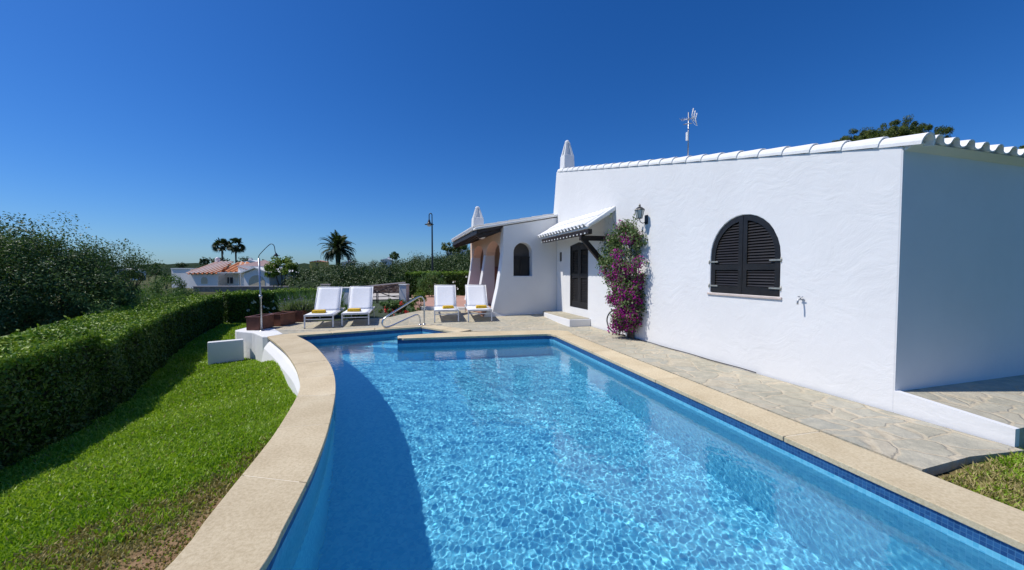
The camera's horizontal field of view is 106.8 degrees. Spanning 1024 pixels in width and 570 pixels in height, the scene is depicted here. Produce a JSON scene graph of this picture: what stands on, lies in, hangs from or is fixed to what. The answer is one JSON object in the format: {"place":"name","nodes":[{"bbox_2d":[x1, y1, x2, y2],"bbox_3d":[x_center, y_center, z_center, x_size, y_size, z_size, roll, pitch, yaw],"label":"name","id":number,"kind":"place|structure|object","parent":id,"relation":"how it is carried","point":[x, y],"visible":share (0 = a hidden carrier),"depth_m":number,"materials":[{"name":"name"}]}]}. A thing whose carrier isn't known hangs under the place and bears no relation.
{"place":"outdoors","nodes":[
{"label":"outdoors","id":0,"kind":"place"},
{"bbox_2d":[0,325,293,569],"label":"lawn","id":1,"kind":"structure","parent":0,"point":[139,565],"depth_m":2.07,"materials":[{"name":"plant"}]},
{"bbox_2d":[0,327,103,469],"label":"hedge","id":2,"kind":"object","parent":1,"relation":"on","point":[49,390],"visible":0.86,"depth_m":4.26,"materials":[{"name":"green plant"}]},
{"bbox_2d":[5,293,223,417],"bbox_3d":[-9.265,1.201,9.831,1.733,1.496,12.014,-1,2,-31],"label":"hedge","id":3,"kind":"object","parent":1,"relation":"on","point":[140,344],"visible":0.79,"depth_m":7.29,"materials":[{"name":"green plant"}]},
{"bbox_2d":[207,339,243,364],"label":"garden wall","id":4,"kind":"structure","parent":1,"relation":"on","point":[225,351],"depth_m":8.52,"materials":[{"name":"white paint"}]},
{"bbox_2d":[235,328,299,395],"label":"retaining wall","id":5,"kind":"structure","parent":1,"relation":"on","point":[259,346],"depth_m":8.26,"materials":[{"name":"white paint"}]},
{"bbox_2d":[258,244,278,330],"bbox_3d":[-5.736,0.062,8.972,0.536,2.069,0.120,0,2,8],"label":"garden shower","id":6,"kind":"object","parent":5,"relation":"on","point":[260,295],"visible":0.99,"depth_m":8.99,"materials":[{"name":"metal"}]},
{"bbox_2d":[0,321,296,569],"bbox_3d":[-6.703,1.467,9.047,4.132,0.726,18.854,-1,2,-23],"label":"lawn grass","id":7,"kind":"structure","parent":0,"point":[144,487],"depth_m":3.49,"materials":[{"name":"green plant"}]},
{"bbox_2d":[56,263,368,275],"bbox_3d":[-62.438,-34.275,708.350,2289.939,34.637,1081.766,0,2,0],"label":"hills","id":8,"kind":"structure","parent":0,"point":[304,266],"depth_m":642.47,"materials":[{"name":"green plant"}]},
{"bbox_2d":[243,258,256,262],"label":"distant house","id":9,"kind":"structure","parent":0,"point":[250,260],"depth_m":94.86,"materials":[{"name":"paint"}]},
{"bbox_2d":[14,276,556,337],"bbox_3d":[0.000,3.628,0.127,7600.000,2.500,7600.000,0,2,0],"label":"ground","id":10,"kind":"structure","parent":0,"point":[152,278],"depth_m":125.39,"materials":[{"name":"green plant"}]},
{"bbox_2d":[0,211,142,336],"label":"wild olive tree","id":11,"kind":"object","parent":10,"relation":"on","point":[28,280],"visible":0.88,"depth_m":9.16,"materials":[{"name":"green plant"}]},
{"bbox_2d":[23,279,164,330],"bbox_3d":[-10.571,0.984,9.643,2.995,2.297,2.093,0,2,0],"label":"oleander bush","id":12,"kind":"object","parent":10,"relation":"on","point":[97,308],"visible":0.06,"depth_m":9.44,"materials":[{"name":"green plant"}]},
{"bbox_2d":[90,238,167,298],"bbox_3d":[-11.131,0.372,10.986,1.704,3.400,1.557,0,2,0],"label":"wild olive tree","id":13,"kind":"object","parent":10,"relation":"on","point":[128,261],"visible":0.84,"depth_m":10.93,"materials":[{"name":"green plant"}]},
{"bbox_2d":[124,271,145,286],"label":"dark tree","id":14,"kind":"object","parent":10,"relation":"on","point":[137,277],"visible":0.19,"depth_m":60.01,"materials":[{"name":"green plant"}]},
{"bbox_2d":[92,280,181,307],"bbox_3d":[-12.887,0.934,12.656,3.129,2.181,2.352,1,2,17],"label":"oleander bush","id":15,"kind":"object","parent":10,"relation":"on","point":[159,296],"visible":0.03,"depth_m":12.76,"materials":[{"name":"green plant"}]},
{"bbox_2d":[150,264,161,283],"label":"dark tree","id":16,"kind":"object","parent":10,"relation":"on","point":[155,274],"visible":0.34,"depth_m":74.89,"materials":[{"name":"green plant"}]},
{"bbox_2d":[124,291,189,302],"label":"oleander bush","id":17,"kind":"object","parent":10,"relation":"on","point":[177,297],"visible":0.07,"depth_m":12.48,"materials":[{"name":"green plant"}]},
{"bbox_2d":[160,273,172,290],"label":"dark tree","id":18,"kind":"object","parent":10,"relation":"on","point":[170,278],"visible":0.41,"depth_m":49.91,"materials":[{"name":"green plant"}]},
{"bbox_2d":[141,273,200,298],"bbox_3d":[-13.672,0.726,15.288,2.493,2.413,2.329,0,2,0],"label":"oleander bush","id":19,"kind":"object","parent":10,"relation":"on","point":[180,289],"visible":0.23,"depth_m":14.98,"materials":[{"name":"green plant"}]},
{"bbox_2d":[175,262,188,267],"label":"dark tree","id":20,"kind":"object","parent":10,"relation":"on","point":[182,265],"visible":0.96,"depth_m":109.54,"materials":[{"name":"green plant"}]},
{"bbox_2d":[199,257,209,264],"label":"dark tree","id":21,"kind":"object","parent":10,"relation":"on","point":[203,261],"visible":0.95,"depth_m":89.70,"materials":[{"name":"green plant"}]},
{"bbox_2d":[209,257,229,262],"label":"dark tree","id":22,"kind":"object","parent":10,"relation":"on","point":[212,260],"visible":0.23,"depth_m":93.92,"materials":[{"name":"green plant"}]},
{"bbox_2d":[211,237,228,260],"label":"fan palm","id":23,"kind":"object","parent":10,"relation":"on","point":[219,242],"visible":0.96,"depth_m":69.43,"materials":[{"name":"green plant"}]},
{"bbox_2d":[225,238,245,271],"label":"fan palm","id":24,"kind":"object","parent":10,"relation":"on","point":[235,248],"visible":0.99,"depth_m":69.59,"materials":[{"name":"green plant"}]},
{"bbox_2d":[192,286,288,291],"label":"stone wall","id":25,"kind":"structure","parent":10,"relation":"on","point":[218,288],"depth_m":45.04,"materials":[{"name":"grey stone"}]},
{"bbox_2d":[237,256,247,261],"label":"dark tree","id":26,"kind":"object","parent":10,"relation":"on","point":[245,259],"visible":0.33,"depth_m":99.09,"materials":[{"name":"green plant"}]},
{"bbox_2d":[214,286,338,323],"bbox_3d":[-10.341,0.905,17.889,1.484,1.632,5.859,1,2,32],"label":"hedge","id":27,"kind":"object","parent":10,"relation":"on","point":[239,305],"visible":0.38,"depth_m":15.87,"materials":[{"name":"green plant"}]},
{"bbox_2d":[264,255,297,285],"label":"green tree","id":28,"kind":"object","parent":10,"relation":"on","point":[289,265],"visible":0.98,"depth_m":49.34,"materials":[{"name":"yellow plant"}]},
{"bbox_2d":[312,299,422,334],"bbox_3d":[-6.242,1.369,15.506,4.811,0.900,9.783,-1,2,-17],"label":"garden bed","id":29,"kind":"object","parent":10,"relation":"on","point":[337,317],"visible":0.07,"depth_m":12.98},
{"bbox_2d":[272,288,346,317],"bbox_3d":[-6.445,0.559,12.192,2.334,0.950,1.914,0,2,0],"label":"strap leaf plant","id":30,"kind":"object","parent":29,"relation":"on","point":[310,295],"visible":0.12,"depth_m":11.89,"materials":[{"name":"green plant"}]},
{"bbox_2d":[341,287,349,303],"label":"gate pillar","id":31,"kind":"structure","parent":29,"relation":"on","point":[346,294],"depth_m":16.82,"materials":[{"name":"white paint"}]},
{"bbox_2d":[338,302,375,318],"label":"strap leaf plant","id":32,"kind":"object","parent":29,"relation":"on","point":[346,308],"visible":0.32,"depth_m":11.85,"materials":[{"name":"green plant"}]},
{"bbox_2d":[373,285,398,302],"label":"garden gate","id":33,"kind":"structure","parent":29,"relation":"on","point":[376,292],"depth_m":17.96,"materials":[{"name":"black metal"}]},
{"bbox_2d":[378,298,402,316],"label":"flowering shrub","id":34,"kind":"object","parent":29,"relation":"on","point":[389,305],"visible":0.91,"depth_m":12.19,"materials":[{"name":"green plant"}]},
{"bbox_2d":[398,284,409,301],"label":"gate pillar","id":35,"kind":"structure","parent":29,"relation":"on","point":[404,292],"depth_m":18.45,"materials":[{"name":"white paint"}]},
{"bbox_2d":[392,300,415,313],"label":"flowering shrub","id":36,"kind":"object","parent":29,"relation":"on","point":[400,303],"visible":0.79,"depth_m":12.33,"materials":[{"name":"green plant"}]},
{"bbox_2d":[409,289,426,310],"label":"shrub","id":37,"kind":"object","parent":29,"relation":"on","point":[421,292],"visible":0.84,"depth_m":12.79,"materials":[{"name":"green plant"}]},
{"bbox_2d":[273,247,470,289],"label":"scrub","id":38,"kind":"object","parent":10,"relation":"on","point":[361,273],"visible":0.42,"depth_m":43.49,"materials":[{"name":"green plant"}]},
{"bbox_2d":[266,328,1023,569],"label":"pool basin","id":39,"kind":"object","parent":10,"relation":"in","point":[1007,554],"visible":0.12,"depth_m":2.94,"materials":[{"name":"tile"}]},
{"bbox_2d":[165,324,1023,569],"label":"pool coping","id":40,"kind":"object","parent":39,"relation":"on","point":[245,525],"visible":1,"depth_m":2.73,"materials":[{"name":"stone"}]},
{"bbox_2d":[381,296,425,327],"bbox_3d":[-2.758,0.688,9.752,1.211,0.784,0.096,-2,3,-40],"label":"pool handrail","id":41,"kind":"object","parent":40,"relation":"on","point":[418,315],"visible":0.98,"depth_m":9.82,"materials":[{"name":"silver metal"}]},
{"bbox_2d":[244,336,814,481],"bbox_3d":[-0.625,1.292,3.216,6.474,0.001,12.087,-1,2,-15],"label":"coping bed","id":42,"kind":"object","parent":40,"relation":"on","point":[319,424],"visible":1,"depth_m":2.93,"materials":[{"name":"stone"}]},
{"bbox_2d":[274,333,1016,569],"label":"pool water","id":43,"kind":"structure","parent":39,"relation":"in","point":[537,455],"depth_m":2.78,"materials":[{"name":"blue liquid"}]},
{"bbox_2d":[832,114,954,141],"bbox_3d":[15.960,-2.502,16.364,4.732,9.034,3.428,0,2,0],"label":"pine tree","id":44,"kind":"object","parent":10,"relation":"on","point":[897,131],"visible":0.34,"depth_m":15.57,"materials":[{"name":"green plant"}]},
{"bbox_2d":[309,260,328,270],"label":"distant house","id":45,"kind":"structure","parent":0,"point":[314,263],"depth_m":104.87,"materials":[{"name":"ceramic"}]},
{"bbox_2d":[289,276,404,288],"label":"hillside","id":46,"kind":"structure","parent":0,"point":[304,284],"depth_m":39.33,"materials":[{"name":"green plant"}]},
{"bbox_2d":[171,257,298,287],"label":"neighbour house","id":47,"kind":"structure","parent":46,"relation":"on","point":[217,272],"depth_m":54.68,"materials":[{"name":"white plaster"},{"name":"terracotta tile"}]},
{"bbox_2d":[201,277,207,283],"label":"window","id":48,"kind":"structure","parent":47,"relation":"in","point":[204,280],"depth_m":54.48,"materials":[{"name":"grey glass"}]},
{"bbox_2d":[249,275,264,285],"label":"garage door","id":49,"kind":"structure","parent":47,"relation":"in","point":[254,280],"depth_m":50.12,"materials":[{"name":"white"}]},
{"bbox_2d":[317,230,355,265],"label":"date palm","id":50,"kind":"object","parent":46,"relation":"on","point":[338,246],"visible":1,"depth_m":51.17,"materials":[{"name":"green plant"}]},
{"bbox_2d":[389,251,399,261],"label":"dark tree","id":51,"kind":"object","parent":46,"relation":"on","point":[394,255],"visible":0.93,"depth_m":69.67,"materials":[{"name":"green plant"}]},
{"bbox_2d":[441,242,467,255],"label":"umbrella pine","id":52,"kind":"object","parent":46,"relation":"on","point":[445,247],"visible":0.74,"depth_m":61.25,"materials":[{"name":"green plant"}]},
{"bbox_2d":[380,257,392,264],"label":"distant house","id":53,"kind":"structure","parent":0,"point":[387,260],"depth_m":119.81,"materials":[{"name":"paint"}]},
{"bbox_2d":[373,293,410,298],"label":"road","id":54,"kind":"structure","parent":0,"point":[390,294],"depth_m":30.69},
{"bbox_2d":[368,282,404,292],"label":"stone wall","id":55,"kind":"structure","parent":54,"relation":"on","point":[393,289],"depth_m":34.03,"materials":[{"name":"stone"}]},
{"bbox_2d":[425,213,433,270],"bbox_3d":[-6.282,-2.190,28.941,0.687,6.553,0.687,-1,2,-34],"label":"street lamp","id":56,"kind":"object","parent":54,"relation":"on","point":[429,224],"visible":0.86,"depth_m":28.85,"materials":[{"name":"black metal"}]},
{"bbox_2d":[412,295,490,329],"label":"terrace","id":57,"kind":"structure","parent":0,"point":[460,301],"depth_m":14.82,"materials":[{"name":"ceramic"}]},
{"bbox_2d":[416,270,447,296],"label":"oleander bush","id":58,"kind":"object","parent":57,"relation":"on","point":[430,280],"visible":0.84,"depth_m":18.05,"materials":[{"name":"green plant"}]},
{"bbox_2d":[404,270,468,297],"bbox_3d":[-3.736,-0.041,19.796,3.652,1.494,1.367,0,2,11],"label":"hedge","id":59,"kind":"object","parent":57,"relation":"on","point":[459,279],"visible":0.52,"depth_m":19.18,"materials":[{"name":"green plant"}]},
{"bbox_2d":[419,306,464,310],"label":"terrace kerb","id":60,"kind":"structure","parent":57,"relation":"on","point":[432,308],"depth_m":12.88,"materials":[{"name":"white paint"}]},
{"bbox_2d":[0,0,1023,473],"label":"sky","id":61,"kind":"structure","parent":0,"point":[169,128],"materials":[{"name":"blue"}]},
{"bbox_2d":[270,310,1023,475],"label":"stone paving","id":62,"kind":"structure","parent":0,"point":[928,448],"depth_m":4.21,"materials":[{"name":"grey stone"}]},
{"bbox_2d":[245,314,274,329],"bbox_3d":[-6.212,0.910,9.398,0.336,0.324,0.656,0,2,-3],"label":"planter","id":63,"kind":"object","parent":62,"relation":"on","point":[253,322],"visible":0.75,"depth_m":9.14,"materials":[{"name":"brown wood"}]},
{"bbox_2d":[270,311,295,325],"bbox_3d":[-6.088,0.890,10.095,0.356,0.314,0.586,0,2,8],"label":"planter","id":64,"kind":"object","parent":62,"relation":"on","point":[284,318],"visible":0.86,"depth_m":9.98,"materials":[{"name":"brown wood"}]},
{"bbox_2d":[282,310,311,321],"bbox_3d":[-6.069,0.862,10.763,0.616,0.324,0.486,0,2,3],"label":"planter","id":65,"kind":"object","parent":62,"relation":"on","point":[299,315],"visible":0.48,"depth_m":10.53,"materials":[{"name":"brown brick"}]},
{"bbox_2d":[277,296,307,310],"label":"lavender","id":66,"kind":"object","parent":65,"relation":"on","point":[286,305],"visible":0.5,"depth_m":10.56,"materials":[{"name":"green plant"}]},
{"bbox_2d":[288,294,314,311],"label":"lavender","id":67,"kind":"object","parent":65,"relation":"on","point":[308,306],"visible":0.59,"depth_m":10.64,"materials":[{"name":"green plant"}]},
{"bbox_2d":[304,287,344,328],"bbox_3d":[-5.075,0.555,10.402,0.682,0.978,1.927,-1,2,-15],"label":"sun lounger","id":68,"kind":"object","parent":62,"relation":"on","point":[328,299],"visible":0.87,"depth_m":10.64,"materials":[{"name":"white paint"}]},
{"bbox_2d":[311,309,325,312],"bbox_3d":[-5.055,0.689,9.959,0.320,0.072,0.240,-1,2,-18],"label":"towel","id":69,"kind":"object","parent":68,"relation":"on","point":[319,311],"visible":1,"depth_m":9.86,"materials":[{"name":"yellow fabric"}]},
{"bbox_2d":[341,286,374,325],"bbox_3d":[-4.325,0.542,10.793,0.682,0.978,1.927,-1,2,-15],"label":"sun lounger","id":70,"kind":"object","parent":62,"relation":"on","point":[361,297],"visible":0.88,"depth_m":11.04,"materials":[{"name":"white fabric"}]},
{"bbox_2d":[347,308,360,311],"bbox_3d":[-4.295,0.675,10.353,0.320,0.072,0.240,0,2,-10],"label":"towel","id":71,"kind":"object","parent":70,"relation":"on","point":[353,309],"visible":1,"depth_m":10.25,"materials":[{"name":"yellow fabric"}]},
{"bbox_2d":[434,285,458,321],"bbox_3d":[-1.994,0.502,11.423,0.682,0.978,1.927,0,2,-11],"label":"sun lounger","id":72,"kind":"object","parent":62,"relation":"on","point":[444,294],"visible":0.86,"depth_m":11.67,"materials":[{"name":"white fabric"}]},
{"bbox_2d":[442,305,453,308],"bbox_3d":[-1.848,0.634,11.012,0.320,0.072,0.240,-1,2,-15],"label":"towel","id":73,"kind":"object","parent":72,"relation":"on","point":[447,306],"visible":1,"depth_m":10.91,"materials":[{"name":"yellow fabric"}]},
{"bbox_2d":[464,284,491,321],"bbox_3d":[-1.051,0.494,11.493,0.682,0.978,1.927,0,2,-10],"label":"sun lounger","id":74,"kind":"object","parent":62,"relation":"on","point":[476,295],"visible":0.92,"depth_m":11.75,"materials":[{"name":"white fabric"}]},
{"bbox_2d":[476,305,486,307],"bbox_3d":[-0.896,0.627,11.082,0.320,0.072,0.240,0,2,-8],"label":"towel","id":75,"kind":"object","parent":74,"relation":"on","point":[481,306],"visible":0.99,"depth_m":10.98,"materials":[{"name":"yellow fabric"}]},
{"bbox_2d":[606,310,625,335],"bbox_3d":[2.323,0.818,8.529,0.191,0.561,0.666,-1,2,-16],"label":"garden hose","id":76,"kind":"object","parent":62,"relation":"on","point":[607,323],"visible":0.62,"depth_m":8.73,"materials":[{"name":"black rubber"}]},
{"bbox_2d":[634,338,755,372],"bbox_3d":[2.933,1.159,6.732,0.036,0.014,3.081,-1,2,-17],"label":"cable","id":77,"kind":"object","parent":62,"relation":"on","point":[698,356],"visible":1,"depth_m":6.19,"materials":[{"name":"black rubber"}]},
{"bbox_2d":[451,132,1023,446],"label":"villa","id":78,"kind":"object","parent":62,"relation":"on","point":[897,263],"visible":0.99,"depth_m":4.55,"materials":[{"name":"white paint"}]},
{"bbox_2d":[570,242,587,309],"bbox_3d":[1.916,-0.275,10.545,0.156,1.812,1.156,-1,2,-17],"label":"door","id":79,"kind":"structure","parent":78,"relation":"in","point":[578,251],"depth_m":10.54,"materials":[{"name":"brown paint"}]},
{"bbox_2d":[595,213,648,338],"bbox_3d":[2.258,-0.170,8.141,0.602,2.776,1.646,-1,2,-17],"label":"bougainvillea","id":80,"kind":"object","parent":78,"relation":"attached to","point":[625,320],"visible":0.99,"depth_m":7.87,"materials":[{"name":"purple plant"}]},
{"bbox_2d":[635,204,647,223],"bbox_3d":[2.566,-1.420,7.577,0.272,0.409,0.196,-1,2,-17],"label":"wall lantern","id":81,"kind":"object","parent":78,"relation":"attached to","point":[639,211],"depth_m":7.54,"materials":[{"name":"glass"}]},
{"bbox_2d":[680,108,696,155],"bbox_3d":[3.079,-2.573,6.662,0.246,0.893,0.271,2,3,38],"label":"aerial","id":82,"kind":"object","parent":78,"relation":"on","point":[687,133],"visible":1,"depth_m":6.65,"materials":[{"name":"metal"}]},
{"bbox_2d":[707,215,781,299],"bbox_3d":[3.382,-0.431,5.527,0.152,1.205,1.240,-1,2,-17],"label":"window","id":83,"kind":"structure","parent":78,"relation":"in","point":[746,258],"depth_m":5.45,"materials":[{"name":"brown paint"}]},
{"bbox_2d":[903,375,1023,448],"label":"gable paving","id":84,"kind":"structure","parent":0,"point":[1001,400],"depth_m":3.73,"materials":[{"name":"grey stone"}]},
{"bbox_2d":[934,460,998,478],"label":"side lawn","id":85,"kind":"structure","parent":0,"point":[951,472],"depth_m":2.82,"materials":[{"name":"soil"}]},
{"bbox_2d":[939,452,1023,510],"bbox_3d":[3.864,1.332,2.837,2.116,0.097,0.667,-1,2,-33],"label":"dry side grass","id":86,"kind":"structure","parent":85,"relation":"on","point":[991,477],"depth_m":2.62,"materials":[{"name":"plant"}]},
{"bbox_2d":[950,448,1023,510],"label":"side grass","id":87,"kind":"structure","parent":85,"relation":"on","point":[1007,459],"depth_m":2.68,"materials":[{"name":"green plant"}]}
]}

